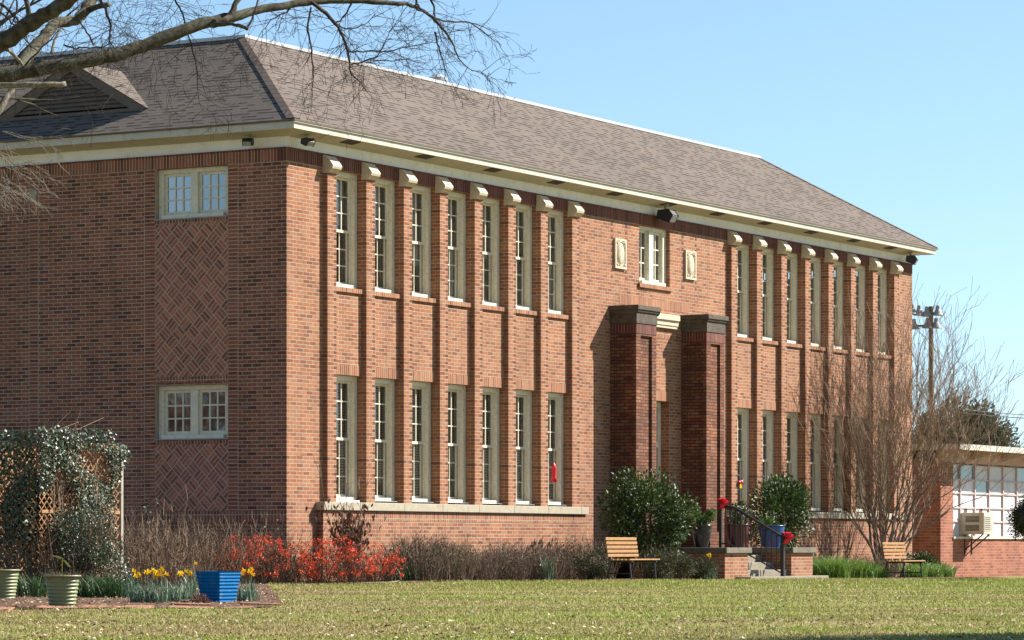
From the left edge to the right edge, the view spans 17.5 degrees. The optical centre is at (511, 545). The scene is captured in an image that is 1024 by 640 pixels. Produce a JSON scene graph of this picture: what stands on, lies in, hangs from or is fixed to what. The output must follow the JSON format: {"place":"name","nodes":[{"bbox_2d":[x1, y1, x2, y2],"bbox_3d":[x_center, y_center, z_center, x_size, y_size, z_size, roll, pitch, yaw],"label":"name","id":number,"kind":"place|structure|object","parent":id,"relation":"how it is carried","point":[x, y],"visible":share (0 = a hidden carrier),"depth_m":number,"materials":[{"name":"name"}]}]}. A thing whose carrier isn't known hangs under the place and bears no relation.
{"place":"outdoors","nodes":[
{"label":"outdoors","id":0,"kind":"place"},
{"bbox_2d":[0,576,1023,639],"bbox_3d":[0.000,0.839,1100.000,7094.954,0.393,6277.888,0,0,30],"label":"ground","id":1,"kind":"structure","parent":0,"point":[587,613],"depth_m":31.80,"materials":[{"name":"plant"}]},
{"bbox_2d":[0,582,281,607],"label":"garden bed","id":2,"kind":"object","parent":1,"relation":"on","point":[30,604],"visible":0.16,"depth_m":37.59,"materials":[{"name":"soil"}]},
{"bbox_2d":[0,569,19,597],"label":"ribbed pot","id":3,"kind":"object","parent":2,"relation":"on","point":[8,581],"visible":0.98,"depth_m":40.05,"materials":[{"name":"ceramic"}]},
{"bbox_2d":[16,574,47,596],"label":"liriope clump","id":4,"kind":"object","parent":2,"relation":"on","point":[39,589],"visible":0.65,"depth_m":41.40,"materials":[{"name":"plant"}]},
{"bbox_2d":[0,461,83,580],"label":"bush","id":5,"kind":"object","parent":2,"relation":"on","point":[37,507],"visible":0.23,"depth_m":49.11,"materials":[{"name":"green plant"}]},
{"bbox_2d":[0,494,84,585],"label":"bare bush","id":6,"kind":"object","parent":2,"relation":"on","point":[9,561],"visible":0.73,"depth_m":48.10,"materials":[{"name":"brown plant"}]},
{"bbox_2d":[0,441,122,582],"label":"lattice trellis","id":7,"kind":"object","parent":2,"relation":"on","point":[119,516],"visible":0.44,"depth_m":48.90,"materials":[{"name":"brown wood"}]},
{"bbox_2d":[0,411,134,582],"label":"ivy vine","id":8,"kind":"object","parent":7,"relation":"attached to","point":[64,444],"visible":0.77,"depth_m":48.31,"materials":[{"name":"green plant"}]},
{"bbox_2d":[43,575,80,606],"bbox_3d":[-4.758,0.490,35.100,0.398,0.350,0.398,0,0,30],"label":"ribbed pot","id":9,"kind":"object","parent":2,"relation":"on","point":[62,592],"visible":0.89,"depth_m":34.96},
{"bbox_2d":[28,468,146,579],"bbox_3d":[-6.348,-0.231,48.355,1.822,1.856,2.085,0,0,30],"label":"dry rose bush","id":10,"kind":"object","parent":2,"relation":"on","point":[97,541],"visible":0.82,"depth_m":48.19,"materials":[{"name":"brown plant"}]},
{"bbox_2d":[45,501,130,583],"bbox_3d":[-6.181,0.036,48.340,1.162,1.371,1.595,0,0,6],"label":"abelia bush","id":11,"kind":"object","parent":2,"relation":"on","point":[86,556],"visible":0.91,"depth_m":48.18,"materials":[{"name":"green plant"}]},
{"bbox_2d":[77,573,109,597],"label":"liriope clump","id":12,"kind":"object","parent":2,"relation":"on","point":[84,589],"visible":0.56,"depth_m":41.40,"materials":[{"name":"plant"}]},
{"bbox_2d":[88,573,129,597],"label":"liriope clump","id":13,"kind":"object","parent":2,"relation":"on","point":[109,589],"visible":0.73,"depth_m":41.20,"materials":[{"name":"plant"}]},
{"bbox_2d":[126,569,153,601],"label":"daffodil clump","id":14,"kind":"object","parent":2,"relation":"on","point":[136,594],"visible":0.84,"depth_m":37.55,"materials":[{"name":"green plant"}]},
{"bbox_2d":[108,534,179,588],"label":"dry rose bush","id":15,"kind":"object","parent":2,"relation":"on","point":[141,577],"visible":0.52,"depth_m":50.48,"materials":[{"name":"brown plant"}]},
{"bbox_2d":[110,494,191,584],"bbox_3d":[-5.875,-0.084,53.584,1.463,1.522,1.846,0,0,30],"label":"dry rose bush","id":16,"kind":"object","parent":2,"relation":"on","point":[138,540],"visible":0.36,"depth_m":53.41,"materials":[{"name":"brown plant"}]},
{"bbox_2d":[139,566,174,602],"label":"daffodil clump","id":17,"kind":"object","parent":2,"relation":"on","point":[155,597],"visible":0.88,"depth_m":37.37,"materials":[{"name":"green plant"}]},
{"bbox_2d":[124,503,215,582],"bbox_3d":[-5.628,-0.002,54.422,1.415,1.388,1.496,0,0,-26],"label":"dry rose bush","id":18,"kind":"object","parent":2,"relation":"on","point":[162,522],"visible":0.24,"depth_m":54.39,"materials":[{"name":"brown plant"}]},
{"bbox_2d":[133,531,214,586],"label":"dry rose bush","id":19,"kind":"object","parent":2,"relation":"on","point":[172,572],"visible":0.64,"depth_m":50.38,"materials":[{"name":"brown plant"}]},
{"bbox_2d":[135,508,224,584],"bbox_3d":[-5.293,0.043,53.171,1.328,1.271,1.486,0,0,30],"label":"dry rose bush","id":20,"kind":"object","parent":2,"relation":"on","point":[193,557],"visible":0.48,"depth_m":53.05,"materials":[{"name":"brown plant"}]},
{"bbox_2d":[174,570,195,598],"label":"daffodil clump","id":21,"kind":"object","parent":2,"relation":"on","point":[185,595],"visible":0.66,"depth_m":40.18,"materials":[{"name":"green plant"}]},
{"bbox_2d":[160,508,251,581],"bbox_3d":[-5.015,0.046,54.614,1.670,1.298,1.511,0,0,30],"label":"dry rose bush","id":22,"kind":"object","parent":2,"relation":"on","point":[221,554],"visible":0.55,"depth_m":54.47,"materials":[{"name":"brown plant"}]},
{"bbox_2d":[196,571,240,601],"bbox_3d":[-3.362,0.476,38.000,0.386,0.360,0.386,0,0,37],"label":"ribbed pot","id":23,"kind":"object","parent":2,"relation":"on","point":[220,586],"visible":0.94,"depth_m":37.88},
{"bbox_2d":[179,519,268,583],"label":"dry rose bush","id":24,"kind":"object","parent":2,"relation":"on","point":[236,554],"visible":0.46,"depth_m":54.91,"materials":[{"name":"brown plant"}]},
{"bbox_2d":[184,544,266,582],"bbox_3d":[-4.913,0.316,55.229,1.511,0.765,1.365,0,0,30],"label":"flowering quince","id":25,"kind":"object","parent":2,"relation":"on","point":[242,565],"visible":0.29,"depth_m":54.97,"materials":[{"name":"red plant"}]},
{"bbox_2d":[211,522,279,583],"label":"dry rose bush","id":26,"kind":"object","parent":2,"relation":"on","point":[255,556],"visible":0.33,"depth_m":55.87,"materials":[{"name":"brown plant"}]},
{"bbox_2d":[237,567,259,600],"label":"daffodil clump","id":27,"kind":"object","parent":2,"relation":"on","point":[248,595],"visible":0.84,"depth_m":38.27,"materials":[{"name":"green plant"}]},
{"bbox_2d":[197,526,301,583],"bbox_3d":[-4.460,0.171,55.742,1.805,1.050,1.564,0,0,-25],"label":"flowering quince","id":28,"kind":"object","parent":2,"relation":"on","point":[280,547],"visible":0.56,"depth_m":55.65,"materials":[{"name":"red plant"}]},
{"bbox_2d":[0,0,539,221],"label":"oak tree","id":29,"kind":"object","parent":1,"relation":"on","point":[24,66],"visible":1,"depth_m":40.05,"materials":[{"name":"brown plant"}]},
{"bbox_2d":[0,34,937,581],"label":"school building","id":30,"kind":"structure","parent":1,"relation":"on","point":[430,310],"depth_m":62.33,"materials":[{"name":"brick"}]},
{"bbox_2d":[154,384,227,439],"bbox_3d":[-5.639,-2.365,59.123,1.569,0.978,0.320,0,0,30],"label":"window","id":31,"kind":"structure","parent":30,"relation":"in","point":[186,412],"depth_m":59.09,"materials":[{"name":"paint"}]},
{"bbox_2d":[154,166,227,220],"bbox_3d":[-5.639,-6.266,59.123,1.569,0.916,0.320,0,0,30],"label":"window","id":32,"kind":"structure","parent":30,"relation":"in","point":[201,192],"depth_m":59.09,"materials":[{"name":"paint"}]},
{"bbox_2d":[337,172,356,288],"bbox_3d":[-3.122,-5.677,59.779,0.230,2.095,0.996,0,0,30],"label":"window","id":33,"kind":"structure","parent":30,"relation":"in","point":[350,233],"depth_m":60.09,"materials":[{"name":"paint"}]},
{"bbox_2d":[337,375,359,501],"bbox_3d":[-3.087,-1.916,59.759,0.310,2.287,0.996,0,0,30],"label":"window","id":34,"kind":"structure","parent":30,"relation":"in","point":[346,447],"depth_m":60.09,"materials":[{"name":"paint"}]},
{"bbox_2d":[375,178,394,293],"bbox_3d":[-2.480,-5.677,60.901,0.230,2.095,0.996,0,0,30],"label":"window","id":35,"kind":"structure","parent":30,"relation":"in","point":[388,240],"depth_m":61.22,"materials":[{"name":"paint"}]},
{"bbox_2d":[375,378,396,502],"bbox_3d":[-2.446,-1.916,60.881,0.310,2.287,0.996,0,0,30],"label":"window","id":36,"kind":"structure","parent":30,"relation":"in","point":[384,449],"depth_m":61.22,"materials":[{"name":"paint"}]},
{"bbox_2d":[412,185,430,297],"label":"window","id":37,"kind":"structure","parent":30,"relation":"in","point":[421,251],"depth_m":62.34,"materials":[{"name":"paint"}]},
{"bbox_2d":[412,381,432,503],"bbox_3d":[-1.804,-1.916,62.002,0.310,2.287,0.996,0,0,30],"label":"window","id":38,"kind":"structure","parent":30,"relation":"in","point":[421,451],"depth_m":62.34,"materials":[{"name":"paint"}]},
{"bbox_2d":[448,192,465,301],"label":"window","id":39,"kind":"structure","parent":30,"relation":"in","point":[456,255],"depth_m":63.47,"materials":[{"name":"paint"}]},
{"bbox_2d":[448,384,467,504],"bbox_3d":[-1.163,-1.916,63.123,0.310,2.287,0.996,0,0,30],"label":"window","id":40,"kind":"structure","parent":30,"relation":"in","point":[456,451],"depth_m":63.47,"materials":[{"name":"paint"}]},
{"bbox_2d":[483,198,498,306],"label":"window","id":41,"kind":"structure","parent":30,"relation":"in","point":[492,256],"depth_m":64.58,"materials":[{"name":"paint"}]},
{"bbox_2d":[483,387,501,504],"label":"window","id":42,"kind":"structure","parent":30,"relation":"in","point":[490,452],"depth_m":64.58,"materials":[{"name":"paint"}]},
{"bbox_2d":[516,204,531,310],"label":"window","id":43,"kind":"structure","parent":30,"relation":"in","point":[526,261],"depth_m":65.71,"materials":[{"name":"paint"}]},
{"bbox_2d":[516,390,534,505],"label":"window","id":44,"kind":"structure","parent":30,"relation":"in","point":[523,454],"depth_m":65.71,"materials":[{"name":"paint"}]},
{"bbox_2d":[548,210,562,314],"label":"window","id":45,"kind":"structure","parent":30,"relation":"in","point":[555,269],"depth_m":66.83,"materials":[{"name":"paint"}]},
{"bbox_2d":[548,392,565,506],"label":"window","id":46,"kind":"structure","parent":30,"relation":"in","point":[555,489],"depth_m":66.83,"materials":[{"name":"paint"}]},
{"bbox_2d":[639,225,665,285],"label":"window","id":47,"kind":"structure","parent":30,"relation":"in","point":[652,241],"depth_m":70.26,"materials":[{"name":"paint"}]},
{"bbox_2d":[656,204,678,223],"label":"floodlight","id":48,"kind":"object","parent":30,"relation":"attached to","point":[667,215],"visible":1,"depth_m":69.94,"materials":[{"name":"grey metal"}]},
{"bbox_2d":[737,244,748,337],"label":"window","id":49,"kind":"structure","parent":30,"relation":"in","point":[743,295],"depth_m":74.30,"materials":[{"name":"paint"}]},
{"bbox_2d":[737,408,751,510],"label":"window","id":50,"kind":"structure","parent":30,"relation":"in","point":[743,462],"depth_m":74.30,"materials":[{"name":"paint"}]},
{"bbox_2d":[763,248,772,340],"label":"window","id":51,"kind":"structure","parent":30,"relation":"in","point":[768,296],"depth_m":75.41,"materials":[{"name":"paint"}]},
{"bbox_2d":[763,410,772,501],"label":"window","id":52,"kind":"structure","parent":30,"relation":"in","point":[768,462],"depth_m":75.41,"materials":[{"name":"paint"}]},
{"bbox_2d":[787,253,796,343],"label":"window","id":53,"kind":"structure","parent":30,"relation":"in","point":[792,300],"depth_m":76.54,"materials":[{"name":"paint"}]},
{"bbox_2d":[787,412,796,486],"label":"window","id":54,"kind":"structure","parent":30,"relation":"in","point":[792,463],"depth_m":76.54,"materials":[{"name":"paint"}]},
{"bbox_2d":[811,257,820,346],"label":"window","id":55,"kind":"structure","parent":30,"relation":"in","point":[816,304],"depth_m":77.65,"materials":[{"name":"paint"}]},
{"bbox_2d":[811,414,823,511],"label":"window","id":56,"kind":"structure","parent":30,"relation":"in","point":[816,464],"depth_m":77.65,"materials":[{"name":"paint"}]},
{"bbox_2d":[834,261,842,349],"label":"window","id":57,"kind":"structure","parent":30,"relation":"in","point":[838,310],"depth_m":78.78,"materials":[{"name":"paint"}]},
{"bbox_2d":[834,416,845,512],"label":"window","id":58,"kind":"structure","parent":30,"relation":"in","point":[838,495],"depth_m":78.78,"materials":[{"name":"paint"}]},
{"bbox_2d":[856,265,864,351],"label":"window","id":59,"kind":"structure","parent":30,"relation":"in","point":[860,269],"depth_m":79.90,"materials":[{"name":"paint"}]},
{"bbox_2d":[856,418,864,512],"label":"window","id":60,"kind":"structure","parent":30,"relation":"in","point":[858,509],"depth_m":79.90,"materials":[{"name":"paint"}]},
{"bbox_2d":[878,269,886,354],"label":"window","id":61,"kind":"structure","parent":30,"relation":"in","point":[882,274],"depth_m":81.02,"materials":[{"name":"paint"}]},
{"bbox_2d":[270,579,741,584],"bbox_3d":[-0.925,0.662,61.472,3.306,0.069,14.542,0,0,35],"label":"foundation bed","id":62,"kind":"object","parent":1,"relation":"on","point":[418,581],"visible":0.16,"depth_m":58.12,"materials":[{"name":"soil"}]},
{"bbox_2d":[231,501,333,582],"bbox_3d":[-4.153,-0.050,57.202,1.617,1.504,1.454,0,0,44],"label":"twiggy shrub","id":63,"kind":"object","parent":62,"relation":"on","point":[264,526],"visible":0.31,"depth_m":57.13,"materials":[{"name":"brown plant"}]},
{"bbox_2d":[259,535,347,584],"bbox_3d":[-3.671,0.248,56.633,1.500,0.913,1.943,0,0,30],"label":"flowering quince","id":64,"kind":"object","parent":62,"relation":"on","point":[302,559],"visible":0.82,"depth_m":56.40,"materials":[{"name":"red plant"}]},
{"bbox_2d":[295,527,375,584],"bbox_3d":[-3.016,0.181,57.192,1.647,1.050,1.456,0,0,-36],"label":"flowering quince","id":65,"kind":"object","parent":62,"relation":"on","point":[343,574],"visible":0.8,"depth_m":56.98,"materials":[{"name":"red plant"}]},
{"bbox_2d":[302,451,385,579],"bbox_3d":[-2.931,-0.508,58.232,1.244,2.426,1.306,0,0,30],"label":"dead leaved shrub","id":66,"kind":"object","parent":62,"relation":"on","point":[351,531],"visible":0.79,"depth_m":58.13,"materials":[{"name":"brown plant"}]},
{"bbox_2d":[329,540,408,583],"bbox_3d":[-2.521,0.276,57.971,1.375,0.824,1.456,0,0,-22],"label":"flowering quince","id":67,"kind":"object","parent":62,"relation":"on","point":[384,570],"visible":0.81,"depth_m":57.83,"materials":[{"name":"red plant"}]},
{"bbox_2d":[380,531,456,581],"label":"dry shrub","id":68,"kind":"object","parent":62,"relation":"on","point":[425,574],"visible":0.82,"depth_m":58.97,"materials":[{"name":"plant"}]},
{"bbox_2d":[389,522,457,580],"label":"dry shrub","id":69,"kind":"object","parent":62,"relation":"on","point":[415,539],"visible":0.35,"depth_m":59.80,"materials":[{"name":"plant"}]},
{"bbox_2d":[412,534,480,581],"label":"dry shrub","id":70,"kind":"object","parent":62,"relation":"on","point":[456,574],"visible":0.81,"depth_m":59.66,"materials":[{"name":"plant"}]},
{"bbox_2d":[421,536,493,579],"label":"dry shrub","id":71,"kind":"object","parent":62,"relation":"on","point":[477,559],"visible":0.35,"depth_m":60.44,"materials":[{"name":"plant"}]},
{"bbox_2d":[456,552,509,579],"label":"dry shrub","id":72,"kind":"object","parent":62,"relation":"on","point":[483,574],"visible":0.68,"depth_m":60.54,"materials":[{"name":"plant"}]},
{"bbox_2d":[485,540,537,579],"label":"dry shrub","id":73,"kind":"object","parent":62,"relation":"on","point":[516,573],"visible":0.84,"depth_m":61.41,"materials":[{"name":"plant"}]},
{"bbox_2d":[477,538,547,579],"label":"dry shrub","id":74,"kind":"object","parent":62,"relation":"on","point":[522,557],"visible":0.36,"depth_m":62.23,"materials":[{"name":"plant"}]},
{"bbox_2d":[511,547,570,580],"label":"dry shrub","id":75,"kind":"object","parent":62,"relation":"on","point":[556,575],"visible":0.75,"depth_m":62.17,"materials":[{"name":"plant"}]},
{"bbox_2d":[540,518,600,579],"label":"twiggy shrub","id":76,"kind":"object","parent":62,"relation":"on","point":[568,540],"visible":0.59,"depth_m":63.96,"materials":[{"name":"brown plant"}]},
{"bbox_2d":[546,533,602,579],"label":"dry shrub","id":77,"kind":"object","parent":62,"relation":"on","point":[571,553],"visible":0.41,"depth_m":64.08,"materials":[{"name":"plant"}]},
{"bbox_2d":[552,532,628,580],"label":"dry shrub","id":78,"kind":"object","parent":62,"relation":"on","point":[605,558],"visible":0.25,"depth_m":64.37,"materials":[{"name":"plant"}]},
{"bbox_2d":[573,546,614,579],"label":"evergreen shrub","id":79,"kind":"object","parent":62,"relation":"on","point":[591,568],"visible":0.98,"depth_m":63.05,"materials":[{"name":"green plant"}]},
{"bbox_2d":[593,465,702,578],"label":"camellia shrub","id":80,"kind":"object","parent":62,"relation":"on","point":[637,501],"visible":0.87,"depth_m":66.02,"materials":[{"name":"green plant"}]},
{"bbox_2d":[641,547,676,578],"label":"evergreen shrub","id":81,"kind":"object","parent":62,"relation":"on","point":[665,561],"visible":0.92,"depth_m":63.76,"materials":[{"name":"green plant"}]},
{"bbox_2d":[690,554,719,579],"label":"evergreen shrub","id":82,"kind":"object","parent":62,"relation":"on","point":[702,566],"visible":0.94,"depth_m":64.89,"materials":[{"name":"green plant"}]},
{"bbox_2d":[0,579,1023,639],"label":"fallen leaves","id":83,"kind":"object","parent":1,"relation":"on","point":[405,632],"visible":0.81,"depth_m":27.06,"materials":[{"name":"brown plant"}]},
{"bbox_2d":[605,537,659,579],"bbox_3d":[2.257,0.260,62.731,0.585,0.847,1.240,0,0,30],"label":"slatted bench","id":84,"kind":"object","parent":1,"relation":"on","point":[632,547],"visible":0.97,"depth_m":62.79,"materials":[{"name":"brown wood"}]},
{"bbox_2d":[659,550,697,579],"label":"evergreen shrub","id":85,"kind":"object","parent":1,"relation":"on","point":[683,562],"visible":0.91,"depth_m":64.20,"materials":[{"name":"green plant"}]},
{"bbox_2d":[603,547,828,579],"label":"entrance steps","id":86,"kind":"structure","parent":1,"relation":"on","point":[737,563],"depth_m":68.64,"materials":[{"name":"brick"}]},
{"bbox_2d":[691,525,712,547],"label":"glazed pot","id":87,"kind":"object","parent":86,"relation":"on","point":[701,535],"visible":0.93,"depth_m":68.46,"materials":[{"name":"ceramic"}]},
{"bbox_2d":[688,506,717,524],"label":"potted plant","id":88,"kind":"object","parent":87,"relation":"on","point":[708,517],"visible":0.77,"depth_m":68.58,"materials":[{"name":"green plant"}]},
{"bbox_2d":[724,524,749,547],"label":"glazed pot","id":89,"kind":"object","parent":86,"relation":"on","point":[737,534],"visible":0.73,"depth_m":70.81,"materials":[{"name":"ceramic"}]},
{"bbox_2d":[726,501,750,523],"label":"potted plant","id":90,"kind":"object","parent":89,"relation":"on","point":[738,515],"visible":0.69,"depth_m":71.00,"materials":[{"name":"green plant"}]},
{"bbox_2d":[719,506,792,575],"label":"stair railing","id":91,"kind":"object","parent":86,"relation":"on","point":[782,557],"visible":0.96,"depth_m":68.84,"materials":[{"name":"black metal"}]},
{"bbox_2d":[757,525,784,546],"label":"glazed pot","id":92,"kind":"object","parent":86,"relation":"on","point":[779,529],"visible":0.69,"depth_m":71.45,"materials":[{"name":"ceramic"}]},
{"bbox_2d":[748,472,816,546],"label":"camellia shrub","id":93,"kind":"object","parent":92,"relation":"in","point":[783,498],"visible":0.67,"depth_m":73.16,"materials":[{"name":"green plant"}]},
{"bbox_2d":[829,577,1001,578],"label":"border bed","id":94,"kind":"object","parent":1,"relation":"on","point":[941,577],"visible":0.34,"depth_m":76.97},
{"bbox_2d":[813,555,849,577],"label":"daylily clump","id":95,"kind":"object","parent":94,"relation":"on","point":[824,567],"visible":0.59,"depth_m":71.74,"materials":[{"name":"green plant"}]},
{"bbox_2d":[813,552,867,577],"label":"daylily clump","id":96,"kind":"object","parent":94,"relation":"on","point":[843,571],"visible":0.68,"depth_m":71.89,"materials":[{"name":"green plant"}]},
{"bbox_2d":[846,558,888,577],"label":"daylily clump","id":97,"kind":"object","parent":94,"relation":"on","point":[872,573],"visible":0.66,"depth_m":73.44,"materials":[{"name":"green plant"}]},
{"bbox_2d":[764,272,1023,574],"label":"crape myrtle","id":98,"kind":"object","parent":94,"relation":"on","point":[870,512],"visible":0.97,"depth_m":77.73,"materials":[{"name":"brown plant"}]},
{"bbox_2d":[882,542,924,578],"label":"slatted bench","id":99,"kind":"object","parent":94,"relation":"on","point":[903,561],"visible":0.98,"depth_m":74.28,"materials":[{"name":"brown wood"}]},
{"bbox_2d":[892,562,931,576],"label":"daylily clump","id":100,"kind":"object","parent":94,"relation":"on","point":[915,568],"visible":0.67,"depth_m":77.00,"materials":[{"name":"green plant"}]},
{"bbox_2d":[905,550,943,569],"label":"flower bush","id":101,"kind":"object","parent":94,"relation":"on","point":[923,556],"visible":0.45,"depth_m":79.44,"materials":[{"name":"green plant"}]},
{"bbox_2d":[909,561,954,576],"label":"daylily clump","id":102,"kind":"object","parent":94,"relation":"on","point":[936,572],"visible":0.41,"depth_m":78.65,"materials":[{"name":"green plant"}]},
{"bbox_2d":[912,304,942,443],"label":"stadium light pole","id":103,"kind":"object","parent":1,"relation":"on","point":[929,311],"visible":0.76,"depth_m":169.89,"materials":[{"name":"brown wood"}]},
{"bbox_2d":[912,395,1021,447],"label":"pine tree","id":104,"kind":"object","parent":1,"relation":"on","point":[997,434],"visible":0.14,"depth_m":188.64,"materials":[{"name":"green plant"}]},
{"bbox_2d":[912,444,1023,576],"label":"annex building","id":105,"kind":"structure","parent":1,"relation":"on","point":[999,552],"depth_m":92.30,"materials":[{"name":"brick"}]},
{"bbox_2d":[961,513,993,553],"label":"air conditioner","id":106,"kind":"object","parent":105,"relation":"attached to","point":[977,523],"visible":1,"depth_m":91.33,"materials":[{"name":"beige metal"}]},
{"bbox_2d":[952,463,1023,538],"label":"window","id":107,"kind":"structure","parent":105,"relation":"in","point":[998,505],"depth_m":93.28,"materials":[{"name":"white glass"}]},
{"bbox_2d":[1005,494,1023,541],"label":"topiary ball","id":108,"kind":"object","parent":1,"relation":"on","point":[1017,518],"visible":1,"depth_m":61.89,"materials":[{"name":"green plant"}]},
{"bbox_2d":[0,0,1023,446],"label":"sky","id":109,"kind":"structure","parent":0,"point":[909,113],"materials":[{"name":"blue"}]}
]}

